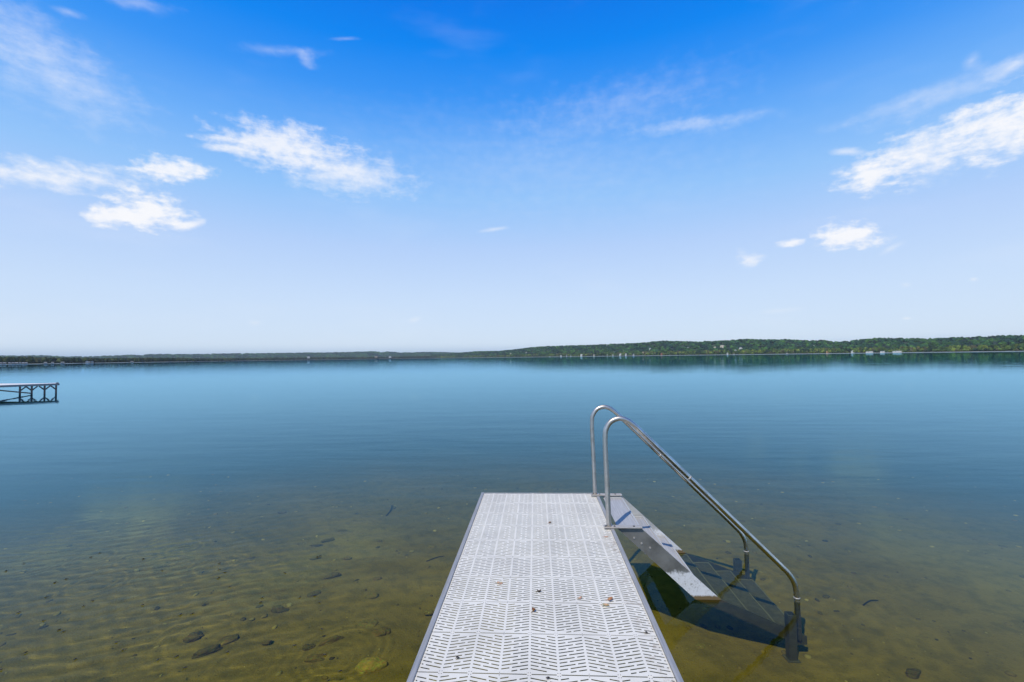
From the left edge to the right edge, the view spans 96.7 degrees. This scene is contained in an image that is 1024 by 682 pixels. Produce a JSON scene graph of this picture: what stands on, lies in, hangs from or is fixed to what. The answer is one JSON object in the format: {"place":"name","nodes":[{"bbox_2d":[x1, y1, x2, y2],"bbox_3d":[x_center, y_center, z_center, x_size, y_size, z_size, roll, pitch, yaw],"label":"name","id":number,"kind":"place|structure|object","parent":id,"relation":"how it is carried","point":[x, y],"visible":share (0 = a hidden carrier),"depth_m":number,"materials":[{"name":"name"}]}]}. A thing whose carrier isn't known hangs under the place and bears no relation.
{"place":"outdoors","nodes":[
{"label":"outdoors","id":0,"kind":"place"},
{"bbox_2d":[1,358,415,364],"bbox_3d":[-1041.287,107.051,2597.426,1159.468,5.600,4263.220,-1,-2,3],"label":"terrain","id":1,"kind":"structure","parent":0,"point":[177,361],"depth_m":1353.35,"materials":[{"name":"green plant"}]},
{"bbox_2d":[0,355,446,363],"bbox_3d":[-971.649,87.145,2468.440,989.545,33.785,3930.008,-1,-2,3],"label":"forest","id":2,"kind":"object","parent":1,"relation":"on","point":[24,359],"visible":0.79,"depth_m":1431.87,"materials":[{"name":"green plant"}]},
{"bbox_2d":[49,358,414,363],"bbox_3d":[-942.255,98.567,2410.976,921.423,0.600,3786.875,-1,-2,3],"label":"beach","id":3,"kind":"structure","parent":0,"point":[194,361],"depth_m":1694.91,"materials":[{"name":"grey"}]},
{"bbox_2d":[173,353,402,357],"bbox_3d":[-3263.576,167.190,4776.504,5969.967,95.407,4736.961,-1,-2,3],"label":"hills","id":4,"kind":"structure","parent":0,"point":[303,356],"depth_m":5862.61,"materials":[{"name":"green plant"}]},
{"bbox_2d":[0,351,457,358],"bbox_3d":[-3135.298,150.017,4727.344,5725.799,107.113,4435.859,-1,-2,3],"label":"forest","id":5,"kind":"object","parent":4,"relation":"on","point":[306,354],"visible":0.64,"depth_m":5606.38,"materials":[{"name":"green plant"}]},
{"bbox_2d":[0,351,1023,681],"bbox_3d":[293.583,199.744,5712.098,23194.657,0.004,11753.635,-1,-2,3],"label":"lake","id":6,"kind":"structure","parent":0,"point":[872,503],"depth_m":6.26,"materials":[{"name":"liquid"}]},
{"bbox_2d":[0,0,1023,356],"label":"sky","id":7,"kind":"structure","parent":0,"point":[177,176],"materials":[{"name":"blue"}]},
{"bbox_2d":[423,342,1023,357],"bbox_3d":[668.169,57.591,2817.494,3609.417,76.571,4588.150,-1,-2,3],"label":"hills","id":8,"kind":"structure","parent":0,"point":[714,354],"depth_m":2098.34,"materials":[{"name":"green plant"}]},
{"bbox_2d":[431,335,1023,357],"bbox_3d":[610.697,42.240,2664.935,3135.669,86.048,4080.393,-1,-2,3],"label":"forest","id":9,"kind":"object","parent":8,"relation":"on","point":[746,343],"visible":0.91,"depth_m":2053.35,"materials":[{"name":"green plant"}]},
{"bbox_2d":[486,351,1008,357],"bbox_3d":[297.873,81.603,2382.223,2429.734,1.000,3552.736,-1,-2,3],"label":"beach","id":10,"kind":"structure","parent":0,"point":[812,353],"depth_m":1508.05,"materials":[{"name":"grey"}]},
{"bbox_3d":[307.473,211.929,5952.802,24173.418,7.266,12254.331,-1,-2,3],"label":"lake bed","id":11,"kind":"structure","parent":0,"visible":0},
{"bbox_2d":[0,382,59,394],"bbox_3d":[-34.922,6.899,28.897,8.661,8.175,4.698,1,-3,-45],"label":"neighbour dock","id":12,"kind":"object","parent":11,"relation":"on","point":[20,385],"visible":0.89,"depth_m":29.60,"materials":[{"name":"white metal"}]},
{"bbox_2d":[407,492,683,681],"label":"dock","id":13,"kind":"object","parent":11,"relation":"on","point":[489,510],"visible":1,"depth_m":2.68,"materials":[{"name":"white plastic"}]},
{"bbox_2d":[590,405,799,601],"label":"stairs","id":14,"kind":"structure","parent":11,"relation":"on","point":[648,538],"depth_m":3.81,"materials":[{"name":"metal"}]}
]}

